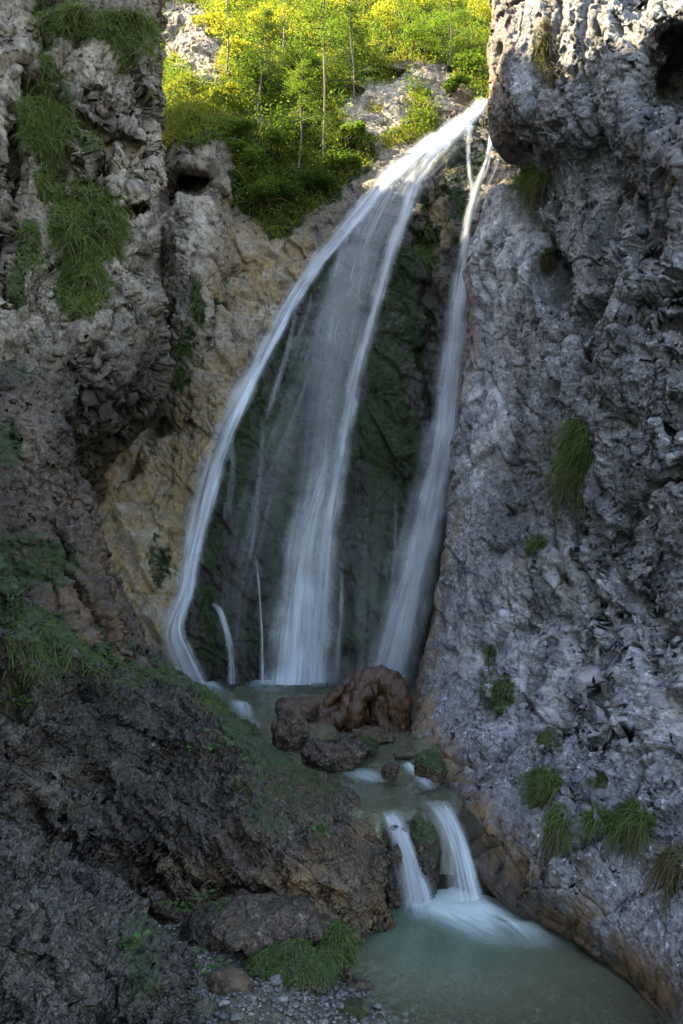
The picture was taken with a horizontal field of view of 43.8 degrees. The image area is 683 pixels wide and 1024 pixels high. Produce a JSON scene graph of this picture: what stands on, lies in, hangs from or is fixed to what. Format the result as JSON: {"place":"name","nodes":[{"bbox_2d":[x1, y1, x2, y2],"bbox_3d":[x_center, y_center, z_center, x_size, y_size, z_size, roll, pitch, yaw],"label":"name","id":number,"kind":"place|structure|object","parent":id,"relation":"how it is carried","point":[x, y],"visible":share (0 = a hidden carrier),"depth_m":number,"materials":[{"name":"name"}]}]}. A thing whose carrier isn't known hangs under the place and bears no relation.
{"place":"outdoors","nodes":[
{"label":"outdoors","id":0,"kind":"place"},
{"bbox_2d":[0,0,175,506],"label":"cliff","id":1,"kind":"structure","parent":0,"point":[112,388],"depth_m":12.88,"materials":[{"name":"stone"}]},
{"bbox_2d":[7,223,50,284],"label":"grass patch","id":2,"kind":"object","parent":1,"relation":"on","point":[23,230],"visible":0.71,"depth_m":12.02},
{"bbox_2d":[30,0,52,51],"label":"grass patch","id":3,"kind":"object","parent":1,"relation":"on","point":[39,3],"visible":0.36,"depth_m":13.74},
{"bbox_2d":[23,151,69,204],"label":"grass patch","id":4,"kind":"object","parent":1,"relation":"attached to","point":[41,188],"visible":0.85,"depth_m":12.70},
{"bbox_2d":[34,49,60,82],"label":"grass patch","id":5,"kind":"object","parent":1,"relation":"attached to","point":[44,59],"visible":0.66,"depth_m":13.31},
{"bbox_2d":[7,66,93,183],"bbox_3d":[-4.777,-6.106,13.371,1.371,2.780,1.915,3,-4,-44],"label":"grass patch","id":6,"kind":"object","parent":1,"relation":"attached to","point":[43,117],"visible":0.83,"depth_m":12.99,"materials":[{"name":"plant"}]},
{"bbox_2d":[29,0,143,58],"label":"grass patch","id":7,"kind":"object","parent":1,"relation":"on","point":[59,24],"visible":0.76,"depth_m":13.69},
{"bbox_2d":[49,254,128,341],"bbox_3d":[-3.607,-2.960,11.954,1.028,1.513,1.304,3,-4,-42],"label":"grass patch","id":8,"kind":"object","parent":1,"relation":"on","point":[84,302],"visible":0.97,"depth_m":11.90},
{"bbox_2d":[38,168,146,280],"bbox_3d":[-3.761,-4.175,12.613,1.735,2.346,1.784,2,-4,-33],"label":"grass patch","id":9,"kind":"object","parent":1,"relation":"attached to","point":[83,209],"visible":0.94,"depth_m":12.47,"materials":[{"name":"plant"}]},
{"bbox_2d":[81,124,106,154],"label":"grass patch","id":10,"kind":"object","parent":1,"relation":"on","point":[95,135],"visible":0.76,"depth_m":13.06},
{"bbox_2d":[115,53,135,79],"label":"grass patch","id":11,"kind":"object","parent":1,"relation":"on","point":[120,68],"visible":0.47,"depth_m":13.91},
{"bbox_2d":[98,4,171,76],"bbox_3d":[-3.403,-7.894,14.476,1.373,1.910,2.144,-1,-3,23],"label":"grass patch","id":12,"kind":"object","parent":1,"relation":"on","point":[151,28],"visible":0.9,"depth_m":13.98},
{"bbox_2d":[0,351,181,680],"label":"cliff","id":13,"kind":"structure","parent":0,"point":[55,553],"depth_m":9.33,"materials":[{"name":"stone"}]},
{"bbox_2d":[98,0,518,689],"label":"cliff","id":14,"kind":"structure","parent":0,"point":[278,464],"depth_m":15.39,"materials":[{"name":"stone"}]},
{"bbox_2d":[170,367,189,414],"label":"grass patch","id":15,"kind":"object","parent":14,"relation":"on","point":[185,380],"visible":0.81,"depth_m":15.63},
{"bbox_2d":[169,341,196,372],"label":"grass patch","id":16,"kind":"object","parent":14,"relation":"on","point":[180,350],"visible":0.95,"depth_m":15.66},
{"bbox_2d":[161,71,222,153],"bbox_3d":[-3.982,-9.219,20.351,2.061,4.333,4.267,2,-3,-28],"label":"grass patch","id":17,"kind":"object","parent":14,"relation":"on","point":[179,111],"visible":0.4,"depth_m":19.50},
{"bbox_2d":[181,275,204,339],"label":"grass patch","id":18,"kind":"object","parent":14,"relation":"attached to","point":[196,283],"visible":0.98,"depth_m":15.63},
{"bbox_2d":[189,11,229,37],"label":"bush","id":19,"kind":"object","parent":14,"relation":"on","point":[198,18],"visible":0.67,"depth_m":24.20,"materials":[{"name":"yellow plant"}]},
{"bbox_2d":[203,80,241,107],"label":"bush","id":20,"kind":"object","parent":14,"relation":"on","point":[231,84],"visible":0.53,"depth_m":20.20,"materials":[{"name":"yellow plant"}]},
{"bbox_2d":[210,50,235,79],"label":"grass patch","id":21,"kind":"object","parent":14,"relation":"on","point":[217,66],"visible":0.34,"depth_m":22.32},
{"bbox_2d":[196,0,253,75],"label":"sapling","id":22,"kind":"object","parent":14,"relation":"on","point":[219,4],"visible":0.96,"depth_m":21.57,"materials":[{"name":"yellow plant"}]},
{"bbox_2d":[215,116,258,143],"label":"bush","id":23,"kind":"object","parent":14,"relation":"on","point":[242,127],"visible":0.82,"depth_m":19.08,"materials":[{"name":"green plant"}]},
{"bbox_2d":[218,35,265,64],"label":"bush","id":24,"kind":"object","parent":14,"relation":"on","point":[233,41],"visible":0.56,"depth_m":22.37,"materials":[{"name":"yellow plant"}]},
{"bbox_2d":[225,136,267,173],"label":"bush","id":25,"kind":"object","parent":14,"relation":"on","point":[253,153],"visible":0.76,"depth_m":18.49,"materials":[{"name":"green plant"}]},
{"bbox_2d":[215,6,290,116],"bbox_3d":[-2.215,-10.866,20.618,2.098,2.887,2.167,-1,-3,22],"label":"conifer","id":26,"kind":"object","parent":14,"relation":"on","point":[268,13],"visible":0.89,"depth_m":20.62,"materials":[{"name":"green plant"}]},
{"bbox_2d":[230,163,282,208],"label":"bush","id":27,"kind":"object","parent":14,"relation":"on","point":[263,186],"visible":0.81,"depth_m":18.16,"materials":[{"name":"green plant"}]},
{"bbox_2d":[237,59,290,95],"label":"bush","id":28,"kind":"object","parent":14,"relation":"on","point":[250,69],"visible":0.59,"depth_m":20.98,"materials":[{"name":"green plant"}]},
{"bbox_2d":[244,1,288,31],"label":"bush","id":29,"kind":"object","parent":14,"relation":"on","point":[254,19],"visible":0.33,"depth_m":24.76,"materials":[{"name":"yellow plant"}]},
{"bbox_2d":[242,0,317,65],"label":"sapling","id":30,"kind":"object","parent":14,"relation":"on","point":[283,4],"visible":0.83,"depth_m":23.10,"materials":[{"name":"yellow plant"}]},
{"bbox_2d":[260,127,304,165],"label":"bush","id":31,"kind":"object","parent":14,"relation":"on","point":[277,137],"visible":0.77,"depth_m":18.87,"materials":[{"name":"green plant"}]},
{"bbox_2d":[267,170,319,201],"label":"bush","id":32,"kind":"object","parent":14,"relation":"on","point":[290,188],"visible":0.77,"depth_m":18.26,"materials":[{"name":"green plant"}]},
{"bbox_2d":[273,37,322,71],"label":"bush","id":33,"kind":"object","parent":14,"relation":"on","point":[287,50],"visible":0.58,"depth_m":22.01,"materials":[{"name":"green plant"}]},
{"bbox_2d":[276,107,320,134],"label":"bush","id":34,"kind":"object","parent":14,"relation":"on","point":[288,111],"visible":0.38,"depth_m":19.85,"materials":[{"name":"green plant"}]},
{"bbox_2d":[255,58,346,168],"bbox_3d":[-0.989,-8.912,19.154,2.169,2.528,2.214,2,-4,-38],"label":"conifer","id":35,"kind":"object","parent":14,"relation":"on","point":[298,86],"visible":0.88,"depth_m":19.06,"materials":[{"name":"green plant"}]},
{"bbox_2d":[298,165,338,192],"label":"bush","id":36,"kind":"object","parent":14,"relation":"on","point":[325,176],"visible":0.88,"depth_m":18.44,"materials":[{"name":"green plant"}]},
{"bbox_2d":[289,0,357,164],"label":"sapling","id":37,"kind":"object","parent":14,"relation":"on","point":[330,39],"visible":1,"depth_m":19.51,"materials":[{"name":"green plant"}]},
{"bbox_2d":[160,0,491,254],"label":"undergrowth","id":38,"kind":"object","parent":14,"relation":"on","point":[276,110],"visible":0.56,"depth_m":21.29,"materials":[{"name":"green plant"}]},
{"bbox_2d":[167,98,491,684],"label":"waterfall","id":39,"kind":"structure","parent":14,"relation":"on","point":[294,663],"depth_m":14.74,"materials":[{"name":"liquid"}]},
{"bbox_2d":[318,0,354,11],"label":"bush","id":40,"kind":"object","parent":14,"relation":"on","point":[338,5],"visible":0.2,"depth_m":26.83,"materials":[{"name":"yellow plant"}]},
{"bbox_2d":[320,148,362,175],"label":"bush","id":41,"kind":"object","parent":14,"relation":"on","point":[341,155],"visible":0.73,"depth_m":19.00,"materials":[{"name":"green plant"}]},
{"bbox_2d":[306,0,387,59],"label":"sapling","id":42,"kind":"object","parent":14,"relation":"on","point":[344,11],"visible":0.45,"depth_m":22.77,"materials":[{"name":"green plant"}]},
{"bbox_2d":[327,21,370,60],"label":"bush","id":43,"kind":"object","parent":14,"relation":"on","point":[360,41],"visible":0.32,"depth_m":22.88,"materials":[{"name":"green plant"}]},
{"bbox_2d":[310,4,394,97],"bbox_3d":[0.286,-11.832,21.755,2.165,2.586,1.929,1,-3,-15],"label":"conifer","id":44,"kind":"object","parent":14,"relation":"on","point":[359,37],"visible":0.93,"depth_m":21.88,"materials":[{"name":"green plant"}]},
{"bbox_2d":[338,118,368,142],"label":"bush","id":45,"kind":"object","parent":14,"relation":"on","point":[353,129],"visible":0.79,"depth_m":19.46,"materials":[{"name":"green plant"}]},
{"bbox_2d":[347,0,401,34],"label":"bush","id":46,"kind":"object","parent":14,"relation":"on","point":[383,7],"visible":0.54,"depth_m":24.89,"materials":[{"name":"yellow plant"}]},
{"bbox_2d":[365,101,385,113],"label":"grass patch","id":47,"kind":"object","parent":14,"relation":"on","point":[375,108],"visible":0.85,"depth_m":21.25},
{"bbox_2d":[379,123,427,151],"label":"grass patch","id":48,"kind":"object","parent":14,"relation":"on","point":[418,138],"visible":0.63,"depth_m":19.82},
{"bbox_2d":[401,11,434,50],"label":"bush","id":49,"kind":"object","parent":14,"relation":"on","point":[415,32],"visible":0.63,"depth_m":23.67,"materials":[{"name":"green plant"}]},
{"bbox_2d":[403,99,443,131],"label":"bush","id":50,"kind":"object","parent":14,"relation":"on","point":[431,118],"visible":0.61,"depth_m":20.65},
{"bbox_2d":[414,224,446,286],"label":"grass patch","id":51,"kind":"object","parent":14,"relation":"attached to","point":[428,252],"visible":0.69,"depth_m":17.11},
{"bbox_2d":[405,0,457,13],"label":"bush","id":52,"kind":"object","parent":14,"relation":"on","point":[420,2],"visible":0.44,"depth_m":26.34,"materials":[{"name":"yellow plant"}]},
{"bbox_2d":[417,4,455,43],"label":"bush","id":53,"kind":"object","parent":14,"relation":"on","point":[440,21],"visible":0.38,"depth_m":24.31,"materials":[{"name":"green plant"}]},
{"bbox_2d":[414,0,486,65],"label":"conifer","id":54,"kind":"object","parent":14,"relation":"on","point":[455,11],"visible":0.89,"depth_m":23.39,"materials":[{"name":"green plant"}]},
{"bbox_2d":[442,71,471,92],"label":"bush","id":55,"kind":"object","parent":14,"relation":"on","point":[454,82],"visible":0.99,"depth_m":21.84,"materials":[{"name":"green plant"}]},
{"bbox_2d":[452,49,486,74],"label":"bush","id":56,"kind":"object","parent":14,"relation":"on","point":[471,59],"visible":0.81,"depth_m":22.73,"materials":[{"name":"green plant"}]},
{"bbox_2d":[458,0,491,27],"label":"bush","id":57,"kind":"object","parent":14,"relation":"on","point":[482,7],"visible":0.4,"depth_m":25.42,"materials":[{"name":"yellow plant"}]},
{"bbox_2d":[217,684,414,742],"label":"water","id":58,"kind":"structure","parent":0,"point":[277,688],"depth_m":13.53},
{"bbox_2d":[406,762,430,782],"bbox_3d":[0.779,2.631,8.587,0.257,0.043,1.243,0,-3,-8],"label":"foam","id":59,"kind":"object","parent":58,"relation":"on","point":[411,767],"visible":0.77,"depth_m":8.67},
{"bbox_2d":[162,685,661,1023],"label":"stream bed","id":60,"kind":"object","parent":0,"point":[540,953],"visible":0.07,"depth_m":7.20,"materials":[{"name":"liquid"}]},
{"bbox_2d":[195,955,227,977],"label":"herb","id":61,"kind":"object","parent":60,"relation":"on","point":[219,958],"visible":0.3,"depth_m":5.66,"materials":[{"name":"green plant"}]},
{"bbox_2d":[179,889,335,957],"bbox_3d":[-0.601,3.074,6.243,1.144,0.504,0.812,0,-3,0],"label":"boulder","id":62,"kind":"object","parent":60,"relation":"on","point":[251,923],"visible":0.76,"depth_m":6.07,"materials":[{"name":"stone"}]},
{"bbox_2d":[154,886,232,916],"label":"seedling","id":63,"kind":"object","parent":62,"relation":"on","point":[186,909],"visible":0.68,"depth_m":6.16,"materials":[{"name":"green plant"}]},
{"bbox_2d":[158,923,395,1023],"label":"gravel","id":64,"kind":"structure","parent":60,"relation":"on","point":[334,1001],"depth_m":5.50,"materials":[{"name":"gravel"}]},
{"bbox_2d":[206,967,254,996],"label":"stone","id":65,"kind":"object","parent":64,"relation":"on","point":[222,981],"visible":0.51,"depth_m":5.48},
{"bbox_2d":[242,939,340,995],"bbox_3d":[-0.349,3.145,5.826,0.694,0.380,0.507,0,-3,0],"label":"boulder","id":66,"kind":"object","parent":64,"relation":"on","point":[294,968],"visible":0.55,"depth_m":5.72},
{"bbox_2d":[238,937,347,999],"bbox_3d":[-0.324,3.116,5.825,0.793,0.398,0.604,-1,-3,17],"label":"grass tuft","id":67,"kind":"object","parent":66,"relation":"on","point":[280,962],"visible":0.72,"depth_m":5.73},
{"bbox_2d":[323,925,356,980],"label":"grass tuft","id":68,"kind":"object","parent":64,"relation":"on","point":[344,975],"visible":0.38,"depth_m":5.94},
{"bbox_2d":[270,704,309,754],"bbox_3d":[-0.578,2.474,9.646,0.458,0.578,0.444,0,-3,0],"label":"boulder","id":69,"kind":"object","parent":60,"relation":"on","point":[289,728],"visible":0.92,"depth_m":9.50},
{"bbox_2d":[274,693,325,723],"bbox_3d":[-0.477,2.648,11.364,0.844,0.443,0.834,0,-3,0],"label":"boulder","id":70,"kind":"object","parent":60,"relation":"on","point":[309,705],"visible":0.43,"depth_m":11.17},
{"bbox_2d":[300,737,372,774],"bbox_3d":[-0.050,2.584,8.875,0.766,0.416,0.523,0,-3,0],"label":"stone","id":71,"kind":"object","parent":60,"relation":"on","point":[347,757],"visible":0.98,"depth_m":8.74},
{"bbox_2d":[304,723,340,746],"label":"stone","id":72,"kind":"object","parent":71,"relation":"on","point":[326,732],"visible":0.62,"depth_m":9.56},
{"bbox_2d":[311,918,368,983],"bbox_3d":[-0.052,3.130,5.987,0.546,0.501,0.522,0,-3,0],"label":"grass tuft","id":73,"kind":"object","parent":60,"relation":"on","point":[347,948],"visible":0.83,"depth_m":5.96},
{"bbox_2d":[249,718,458,811],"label":"stream water","id":74,"kind":"structure","parent":60,"relation":"on","point":[417,788],"depth_m":8.72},
{"bbox_2d":[393,749,414,759],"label":"stone","id":75,"kind":"object","parent":74,"relation":"on","point":[404,754],"visible":1,"depth_m":9.08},
{"bbox_2d":[414,748,448,787],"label":"boulder","id":76,"kind":"object","parent":74,"relation":"on","point":[430,764],"visible":0.99,"depth_m":8.32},
{"bbox_2d":[312,664,413,735],"bbox_3d":[0.233,2.470,10.695,1.332,1.112,0.782,0,-3,0],"label":"boulder","id":77,"kind":"object","parent":60,"relation":"on","point":[379,695],"visible":0.81,"depth_m":10.43,"materials":[{"name":"stone"}]},
{"bbox_2d":[352,736,378,760],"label":"stone","id":78,"kind":"object","parent":60,"relation":"on","point":[371,742],"visible":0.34,"depth_m":9.26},
{"bbox_2d":[350,725,394,744],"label":"stone","id":79,"kind":"object","parent":60,"relation":"on","point":[381,735],"visible":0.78,"depth_m":9.86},
{"bbox_2d":[381,762,398,781],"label":"stone","id":80,"kind":"object","parent":60,"relation":"on","point":[389,771],"visible":1,"depth_m":8.40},
{"bbox_2d":[385,843,406,914],"bbox_3d":[0.463,3.174,7.300,0.159,0.649,0.180,-2,-4,33],"label":"boulder","id":81,"kind":"object","parent":60,"relation":"on","point":[395,889],"visible":0.91,"depth_m":7.25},
{"bbox_2d":[405,815,441,919],"bbox_3d":[0.694,3.095,7.354,0.310,0.924,0.287,-2,-3,27],"label":"boulder","id":82,"kind":"object","parent":60,"relation":"on","point":[422,880],"visible":0.89,"depth_m":7.28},
{"bbox_2d":[386,816,476,898],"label":"cascade","id":83,"kind":"object","parent":60,"relation":"on","point":[469,864],"visible":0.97,"depth_m":7.29,"materials":[{"name":"liquid"}]},
{"bbox_2d":[354,954,664,1023],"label":"gravel","id":84,"kind":"structure","parent":0,"point":[393,1001],"depth_m":6.35,"materials":[{"name":"gravel"}]},
{"bbox_2d":[339,997,370,1019],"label":"stone","id":85,"kind":"object","parent":84,"relation":"on","point":[359,1008],"visible":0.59,"depth_m":5.49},
{"bbox_2d":[409,0,682,1023],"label":"cliff","id":86,"kind":"structure","parent":0,"point":[589,660],"depth_m":9.02,"materials":[{"name":"stone"}]},
{"bbox_2d":[480,643,494,667],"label":"grass tuft","id":87,"kind":"object","parent":86,"relation":"on","point":[488,651],"visible":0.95,"depth_m":10.26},
{"bbox_2d":[476,669,516,718],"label":"grass tuft","id":88,"kind":"object","parent":86,"relation":"on","point":[493,688],"visible":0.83,"depth_m":9.66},
{"bbox_2d":[481,162,569,277],"bbox_3d":[2.527,-3.957,11.510,1.289,2.547,2.299,0,-3,-4],"label":"grass tuft","id":89,"kind":"object","parent":86,"relation":"on","point":[531,174],"visible":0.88,"depth_m":11.01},
{"bbox_2d":[522,533,544,560],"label":"grass tuft","id":90,"kind":"object","parent":86,"relation":"on","point":[534,548],"visible":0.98,"depth_m":9.69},
{"bbox_2d":[509,757,566,826],"bbox_3d":[1.780,2.862,7.587,0.786,1.297,1.135,0,-3,0],"label":"grass tuft","id":91,"kind":"object","parent":86,"relation":"on","point":[552,784],"visible":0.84,"depth_m":7.54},
{"bbox_2d":[523,14,563,92],"bbox_3d":[2.511,-5.456,10.157,0.597,1.076,0.738,1,-3,-26],"label":"grass tuft","id":92,"kind":"object","parent":86,"relation":"on","point":[539,34],"visible":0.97,"depth_m":10.32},
{"bbox_2d":[533,251,557,284],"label":"grass tuft","id":93,"kind":"object","parent":86,"relation":"on","point":[548,270],"visible":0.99,"depth_m":10.90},
{"bbox_2d":[500,797,591,933],"bbox_3d":[1.798,2.874,7.126,0.724,0.997,0.911,-2,-4,36],"label":"grass tuft","id":94,"kind":"object","parent":86,"relation":"on","point":[553,823],"visible":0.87,"depth_m":6.92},
{"bbox_2d":[534,724,563,751],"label":"grass tuft","id":95,"kind":"object","parent":86,"relation":"on","point":[553,732],"visible":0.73,"depth_m":8.17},
{"bbox_2d":[512,417,604,607],"bbox_3d":[2.514,0.001,9.276,1.275,2.272,1.558,0,-3,0],"label":"grass tuft","id":96,"kind":"object","parent":86,"relation":"on","point":[575,450],"visible":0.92,"depth_m":9.27,"materials":[{"name":"plant"}]},
{"bbox_2d":[560,799,617,847],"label":"grass tuft","id":97,"kind":"object","parent":86,"relation":"on","point":[603,815],"visible":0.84,"depth_m":6.79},
{"bbox_2d":[584,794,670,905],"bbox_3d":[2.255,2.833,6.654,0.775,1.290,0.940,-3,-4,41],"label":"grass tuft","id":98,"kind":"object","parent":86,"relation":"on","point":[634,830],"visible":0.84,"depth_m":6.50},
{"bbox_2d":[613,837,682,950],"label":"grass tuft","id":99,"kind":"object","parent":86,"relation":"on","point":[670,876],"visible":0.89,"depth_m":5.98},
{"bbox_3d":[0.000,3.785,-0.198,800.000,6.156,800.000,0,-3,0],"label":"ground","id":100,"kind":"structure","parent":0,"visible":0},
{"bbox_2d":[0,819,200,1023],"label":"rock outcrop","id":101,"kind":"object","parent":100,"relation":"on","point":[66,925],"visible":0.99,"depth_m":4.38,"materials":[{"name":"stone"}]},
{"bbox_2d":[119,929,150,948],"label":"herb","id":102,"kind":"object","parent":101,"relation":"on","point":[136,934],"visible":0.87,"depth_m":4.54,"materials":[{"name":"green plant"}]},
{"bbox_2d":[0,555,396,962],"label":"rock slope","id":103,"kind":"structure","parent":100,"relation":"on","point":[134,793],"depth_m":7.12,"materials":[{"name":"stone"}]},
{"bbox_2d":[0,661,52,725],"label":"grass patch","id":104,"kind":"object","parent":103,"relation":"on","point":[29,679],"visible":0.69,"depth_m":7.06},
{"bbox_2d":[4,686,49,709],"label":"herb","id":105,"kind":"object","parent":103,"relation":"on","point":[21,702],"visible":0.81,"depth_m":7.00,"materials":[{"name":"green plant"}]},
{"bbox_2d":[2,605,122,695],"bbox_3d":[-2.781,1.416,8.568,1.452,1.039,3.446,1,-3,-22],"label":"grass patch","id":106,"kind":"object","parent":103,"relation":"on","point":[40,651],"visible":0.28,"depth_m":7.48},
{"bbox_2d":[87,649,173,695],"bbox_3d":[-2.268,1.895,9.283,1.160,1.019,3.147,1,-3,-18],"label":"grass patch","id":107,"kind":"object","parent":103,"relation":"on","point":[133,666],"visible":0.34,"depth_m":8.54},
{"bbox_2d":[185,727,233,756],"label":"herb","id":108,"kind":"object","parent":103,"relation":"on","point":[209,747],"visible":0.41,"depth_m":7.80,"materials":[{"name":"green plant"}]},
{"bbox_2d":[194,686,232,716],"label":"grass patch","id":109,"kind":"object","parent":103,"relation":"on","point":[212,701],"visible":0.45,"depth_m":8.82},
{"bbox_2d":[236,759,341,820],"bbox_3d":[-0.475,2.966,8.528,1.050,1.217,3.162,0,-3,0],"label":"grass patch","id":110,"kind":"object","parent":103,"relation":"on","point":[294,795],"visible":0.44,"depth_m":7.59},
{"bbox_2d":[309,824,332,836],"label":"herb","id":111,"kind":"object","parent":103,"relation":"on","point":[322,827],"visible":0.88,"depth_m":6.80,"materials":[{"name":"green plant"}]},
{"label":"water","id":112,"kind":"structure","parent":0,"visible":0},
{"bbox_2d":[341,976,373,993],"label":"stone","id":113,"kind":"object","parent":112,"relation":"in","point":[360,985],"visible":0.62,"depth_m":5.88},
{"bbox_2d":[417,886,540,933],"bbox_3d":[1.194,3.323,7.142,1.544,0.087,1.352,0,-3,0],"label":"foam","id":114,"kind":"object","parent":112,"relation":"on","point":[457,905],"visible":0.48,"depth_m":7.06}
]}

